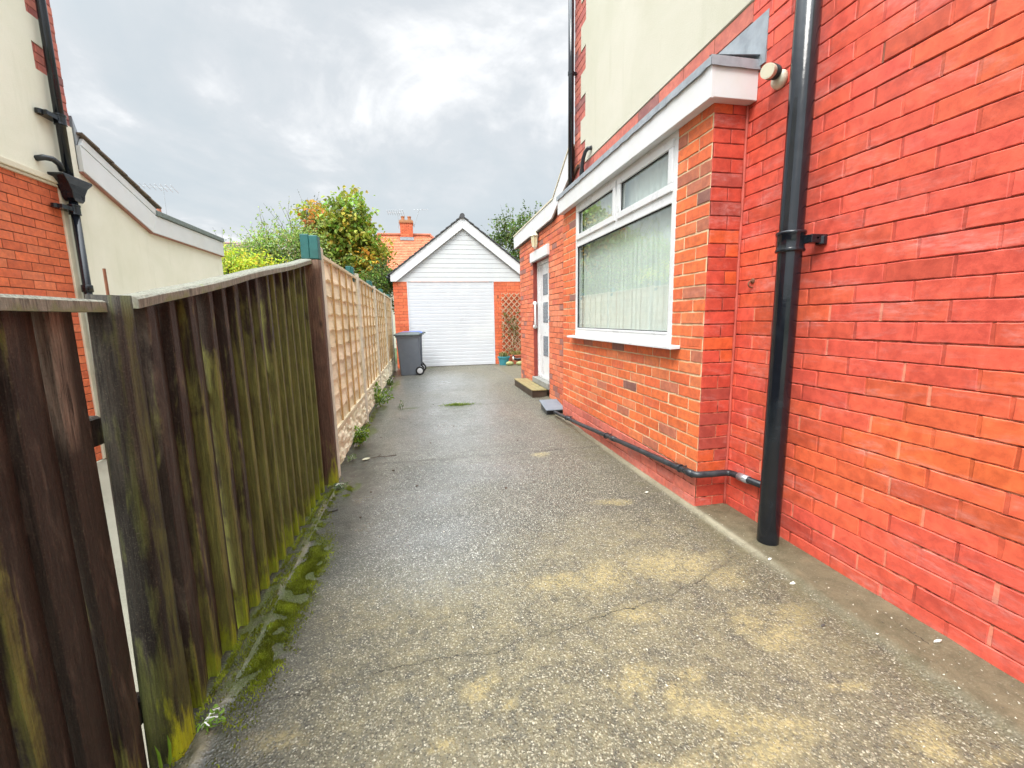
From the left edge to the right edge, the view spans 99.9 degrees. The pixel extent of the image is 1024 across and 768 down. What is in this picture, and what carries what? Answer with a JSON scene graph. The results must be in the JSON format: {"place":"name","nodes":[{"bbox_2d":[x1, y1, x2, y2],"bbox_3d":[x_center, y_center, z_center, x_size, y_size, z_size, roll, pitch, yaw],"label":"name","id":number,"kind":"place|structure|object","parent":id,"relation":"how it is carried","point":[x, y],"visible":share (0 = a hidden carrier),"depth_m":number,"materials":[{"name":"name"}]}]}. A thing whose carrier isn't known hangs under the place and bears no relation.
{"place":"outdoors","nodes":[
{"label":"outdoors","id":0,"kind":"place"},
{"bbox_2d":[0,0,223,460],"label":"neighbour house","id":1,"kind":"structure","parent":0,"point":[135,240],"depth_m":4.34,"materials":[{"name":"paint"}]},
{"bbox_2d":[34,0,93,317],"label":"downpipe","id":2,"kind":"object","parent":1,"relation":"attached to","point":[73,189],"visible":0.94,"depth_m":4.26,"materials":[{"name":"black paint"}]},
{"bbox_2d":[34,154,65,171],"bbox_3d":[-4.431,-2.128,4.137,0.098,0.112,0.241,0,9,9],"label":"waste spout","id":3,"kind":"object","parent":2,"relation":"attached to","point":[54,160],"visible":1,"depth_m":4.11,"materials":[{"name":"black plastic"}]},
{"bbox_2d":[157,209,249,250],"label":"house","id":4,"kind":"structure","parent":0,"point":[237,243],"depth_m":19.66,"materials":[{"name":"ceramic"}]},
{"bbox_2d":[139,183,169,213],"bbox_3d":[-13.980,-7.090,17.086,1.285,1.664,0.493,-2,9,-5],"label":"tv aerial","id":5,"kind":"object","parent":4,"relation":"attached to","point":[160,189],"visible":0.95,"depth_m":17.03,"materials":[{"name":"metal"}]},
{"bbox_2d":[97,348,396,767],"bbox_3d":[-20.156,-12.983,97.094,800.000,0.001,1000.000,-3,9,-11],"label":"ground","id":6,"kind":"structure","parent":0,"point":[102,466],"depth_m":2.86,"materials":[{"name":"grey concrete"}]},
{"bbox_2d":[221,241,291,273],"bbox_3d":[-5.526,-1.567,9.848,3.125,3.282,1.704,-3,9,-11],"label":"golden hedge shrub","id":7,"kind":"object","parent":6,"relation":"on","point":[230,265],"visible":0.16,"depth_m":9.37,"materials":[{"name":"yellow plant"}]},
{"bbox_2d":[214,196,351,274],"bbox_3d":[-6.299,-2.517,11.581,4.083,4.622,2.385,-3,9,-11],"label":"green shrub","id":8,"kind":"object","parent":6,"relation":"on","point":[291,245],"visible":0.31,"depth_m":11.14,"materials":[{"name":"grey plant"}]},
{"bbox_2d":[278,191,319,236],"bbox_3d":[-5.824,-3.127,13.092,1.670,5.351,1.834,2,9,19],"label":"conifer shrub","id":9,"kind":"object","parent":6,"relation":"on","point":[300,211],"depth_m":12.55,"materials":[{"name":"plant"}]},
{"bbox_2d":[289,184,396,293],"bbox_3d":[-4.845,-3.128,12.961,3.165,5.362,2.380,-3,9,-11],"label":"maple tree","id":10,"kind":"object","parent":6,"relation":"on","point":[348,229],"visible":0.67,"depth_m":12.29,"materials":[{"name":"green plant"}]},
{"bbox_2d":[299,234,395,476],"bbox_3d":[-2.218,-0.629,6.954,0.121,2.025,7.700,-3,9,-11],"label":"panel fence","id":11,"kind":"object","parent":6,"relation":"on","point":[359,326],"visible":0.94,"depth_m":4.54,"materials":[{"name":"wood"}]},
{"bbox_2d":[345,254,397,313],"bbox_3d":[-3.968,-1.898,11.875,2.370,3.227,1.549,0,9,8],"label":"dark green bush","id":12,"kind":"object","parent":6,"relation":"on","point":[383,283],"visible":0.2,"depth_m":11.52,"materials":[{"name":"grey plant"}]},
{"bbox_2d":[481,199,541,260],"bbox_3d":[0.395,-4.849,19.442,3.499,6.616,2.286,-3,9,-11],"label":"green tree","id":13,"kind":"object","parent":6,"relation":"on","point":[507,235],"visible":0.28,"depth_m":18.89,"materials":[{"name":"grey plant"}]},
{"bbox_2d":[49,0,574,261],"label":"sky","id":14,"kind":"structure","parent":0,"point":[449,109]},
{"bbox_2d":[377,216,433,347],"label":"distant house","id":15,"kind":"structure","parent":0,"point":[407,242],"depth_m":23.63,"materials":[{"name":"ceramic"}]},
{"bbox_2d":[157,363,1023,767],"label":"driveway","id":16,"kind":"structure","parent":0,"point":[517,677],"depth_m":1.69,"materials":[{"name":"concrete"}]},
{"bbox_2d":[155,736,171,767],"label":"grass sprout","id":17,"kind":"object","parent":16,"relation":"on","point":[160,764],"depth_m":1.21,"materials":[{"name":"green plant"}]},
{"bbox_2d":[195,704,225,734],"bbox_3d":[-0.934,1.040,1.339,0.075,0.076,0.105,1,9,16],"label":"weed","id":18,"kind":"object","parent":16,"relation":"on","point":[210,718],"visible":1,"depth_m":1.34,"materials":[{"name":"green plant"}]},
{"bbox_2d":[166,409,377,767],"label":"moss","id":19,"kind":"object","parent":16,"relation":"on","point":[264,654],"visible":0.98,"depth_m":1.80,"materials":[{"name":"green plant"}]},
{"bbox_2d":[334,482,347,488],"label":"weed","id":20,"kind":"object","parent":16,"relation":"on","point":[337,485],"visible":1,"depth_m":3.24,"materials":[{"name":"green plant"}]},
{"bbox_2d":[347,453,356,461],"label":"weed","id":21,"kind":"object","parent":16,"relation":"on","point":[351,457],"visible":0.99,"depth_m":3.88,"materials":[{"name":"green plant"}]},
{"bbox_2d":[353,424,369,446],"bbox_3d":[-1.530,0.524,4.341,0.192,0.250,0.253,-3,9,-11],"label":"leafy weed","id":22,"kind":"object","parent":16,"relation":"on","point":[359,438],"visible":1,"depth_m":4.32,"materials":[{"name":"green plant"}]},
{"bbox_2d":[374,381,393,406],"bbox_3d":[-1.959,0.153,6.269,0.335,0.379,0.394,4,10,32],"label":"leafy weed","id":23,"kind":"object","parent":16,"relation":"on","point":[381,397],"visible":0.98,"depth_m":6.29,"materials":[{"name":"green plant"}]},
{"bbox_2d":[385,376,394,387],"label":"leafy weed","id":24,"kind":"object","parent":16,"relation":"on","point":[389,383],"visible":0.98,"depth_m":8.08,"materials":[{"name":"green plant"}]},
{"bbox_2d":[393,332,423,375],"bbox_3d":[-2.374,-0.717,10.010,0.666,0.982,0.604,-3,9,-11],"label":"wheeled bin","id":25,"kind":"object","parent":16,"relation":"on","point":[408,345],"visible":1,"depth_m":9.77,"materials":[{"name":"grey plastic"}]},
{"bbox_2d":[403,331,425,370],"bbox_3d":[-2.482,-0.819,10.696,0.666,0.982,0.604,-3,9,-15],"label":"wheeled bin","id":26,"kind":"object","parent":16,"relation":"on","point":[422,363],"visible":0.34,"depth_m":10.51,"materials":[{"name":"plastic"}]},
{"bbox_2d":[386,213,520,367],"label":"garage","id":27,"kind":"structure","parent":16,"relation":"on","point":[453,281],"depth_m":11.46,"materials":[{"name":"brick"}]},
{"bbox_2d":[408,282,493,366],"bbox_3d":[-1.596,-1.599,11.544,2.273,2.219,0.008,-3,9,-11],"label":"garage door","id":28,"kind":"structure","parent":27,"relation":"in","point":[456,318],"depth_m":11.55,"materials":[{"name":"white metal"}]},
{"bbox_2d":[501,293,520,353],"bbox_3d":[0.044,-1.638,11.824,0.676,1.705,0.022,-3,9,-11],"label":"trellis","id":29,"kind":"object","parent":27,"relation":"attached to","point":[511,319],"visible":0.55,"depth_m":11.79,"materials":[{"name":"brown wood"}]},
{"bbox_2d":[501,307,520,354],"bbox_3d":[0.064,-1.428,11.830,0.785,1.358,0.232,-3,9,-11],"label":"climbing plant","id":30,"kind":"object","parent":29,"relation":"attached to","point":[513,328],"visible":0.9,"depth_m":11.79,"materials":[{"name":"green plant"}]},
{"bbox_2d":[438,402,473,405],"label":"grass tuft","id":31,"kind":"object","parent":16,"relation":"on","point":[456,404],"visible":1,"depth_m":6.32,"materials":[{"name":"green plant"}]},
{"bbox_2d":[497,351,509,364],"bbox_3d":[-0.221,-0.694,11.598,0.340,0.382,0.340,-3,9,-11],"label":"plant pot","id":32,"kind":"object","parent":16,"relation":"on","point":[503,358],"visible":0.98,"depth_m":11.50,"materials":[{"name":"blue ceramic"}]},
{"bbox_2d":[506,361,513,365],"bbox_3d":[-0.060,-0.541,11.430,0.226,0.124,0.137,-3,9,-11],"label":"mossy stone","id":33,"kind":"object","parent":16,"relation":"on","point":[509,363],"visible":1,"depth_m":11.38,"materials":[{"name":"yellow stone"}]},
{"bbox_2d":[509,351,520,363],"bbox_3d":[0.284,-0.755,11.807,0.702,0.380,0.376,-3,9,-11],"label":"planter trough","id":34,"kind":"object","parent":16,"relation":"on","point":[518,354],"visible":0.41,"depth_m":11.65,"materials":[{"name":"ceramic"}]},
{"bbox_2d":[514,378,546,397],"bbox_3d":[0.302,0.053,7.467,0.257,0.128,1.380,-3,9,-11],"label":"door step","id":35,"kind":"object","parent":16,"relation":"on","point":[531,388],"depth_m":7.12,"materials":[{"name":"wood"}]},
{"bbox_2d":[539,399,562,414],"bbox_3d":[0.536,0.313,5.789,0.280,0.136,0.430,-3,9,-11],"label":"drain cover","id":36,"kind":"object","parent":16,"relation":"on","point":[549,406],"visible":0.86,"depth_m":5.73,"materials":[{"name":"black plastic"}]},
{"bbox_2d":[287,459,1022,766],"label":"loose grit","id":37,"kind":"object","parent":16,"relation":"on","point":[768,663],"visible":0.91,"depth_m":1.52,"materials":[{"name":"gravel"}]},
{"bbox_2d":[513,0,1023,682],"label":"brick house","id":38,"kind":"structure","parent":16,"relation":"on","point":[653,254],"depth_m":2.04,"materials":[{"name":"red brick"}]},
{"bbox_2d":[530,230,538,248],"bbox_3d":[0.366,-2.329,6.935,0.156,0.288,0.135,-3,9,-11],"label":"wall lantern","id":39,"kind":"object","parent":38,"relation":"attached to","point":[534,235],"depth_m":6.90,"materials":[{"name":"beige glass"}]},
{"bbox_2d":[533,301,536,328],"bbox_3d":[0.408,-1.192,7.430,0.072,0.472,0.101,-3,9,-11],"label":"grab rail","id":40,"kind":"object","parent":38,"relation":"attached to","point":[534,304],"visible":1,"depth_m":7.39,"materials":[{"name":"white plastic"}]},
{"bbox_2d":[537,257,548,380],"bbox_3d":[0.554,-1.041,7.051,0.109,1.950,0.938,-3,9,-11],"label":"door","id":41,"kind":"structure","parent":38,"relation":"in","point":[542,266],"depth_m":7.19,"materials":[{"name":"white plastic"}]},
{"bbox_2d":[568,0,576,185],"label":"rainwater pipe","id":42,"kind":"object","parent":38,"relation":"attached to","point":[571,73],"visible":0.89,"depth_m":5.00,"materials":[{"name":"black paint"}]},
{"bbox_2d":[579,146,591,175],"bbox_3d":[0.813,-2.374,4.794,0.074,0.444,0.278,-4,9,-16],"label":"vent pipe","id":43,"kind":"object","parent":38,"relation":"attached to","point":[585,151],"visible":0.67,"depth_m":4.77,"materials":[{"name":"black plastic"}]},
{"bbox_2d":[575,129,678,344],"bbox_3d":[0.931,-1.099,3.808,0.104,1.390,1.920,-3,9,-11],"label":"window","id":44,"kind":"structure","parent":38,"relation":"in","point":[627,238],"depth_m":3.58,"materials":[{"name":"white plastic"}]},
{"bbox_2d":[553,411,759,487],"bbox_3d":[0.911,0.479,3.912,0.268,0.271,3.245,-4,9,-16],"label":"waste pipe","id":45,"kind":"object","parent":38,"relation":"attached to","point":[691,473],"visible":0.99,"depth_m":2.89,"materials":[{"name":"black plastic"}]},
{"bbox_2d":[748,278,754,287],"bbox_3d":[1.394,-0.588,2.507,0.036,0.056,0.035,4,10,30],"label":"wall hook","id":46,"kind":"object","parent":38,"relation":"attached to","point":[752,281],"depth_m":2.50,"materials":[{"name":"metal"}]},
{"bbox_2d":[760,63,787,89],"bbox_3d":[1.347,-1.591,2.218,0.150,0.108,0.090,-5,10,-25],"label":"security light","id":47,"kind":"object","parent":38,"relation":"attached to","point":[776,74],"visible":1,"depth_m":2.20,"materials":[{"name":"beige plastic"}]},
{"bbox_2d":[756,0,827,545],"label":"soil pipe","id":48,"kind":"object","parent":38,"relation":"attached to","point":[792,238],"visible":0.98,"depth_m":2.09,"materials":[{"name":"black paint"}]},
{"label":"driveway slab","id":49,"kind":"structure","parent":0,"visible":0},
{"bbox_2d":[0,259,338,767],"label":"timber fence","id":50,"kind":"object","parent":49,"relation":"on","point":[212,428],"visible":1,"depth_m":1.17,"materials":[{"name":"brown wood"}]},
{"bbox_2d":[102,268,109,294],"bbox_3d":[-1.223,-0.164,1.321,0.008,0.370,0.008,-3,9,-11],"label":"metal rod","id":51,"kind":"object","parent":50,"relation":"attached to","point":[105,281],"visible":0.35,"depth_m":1.30,"materials":[{"name":"brown metal"}]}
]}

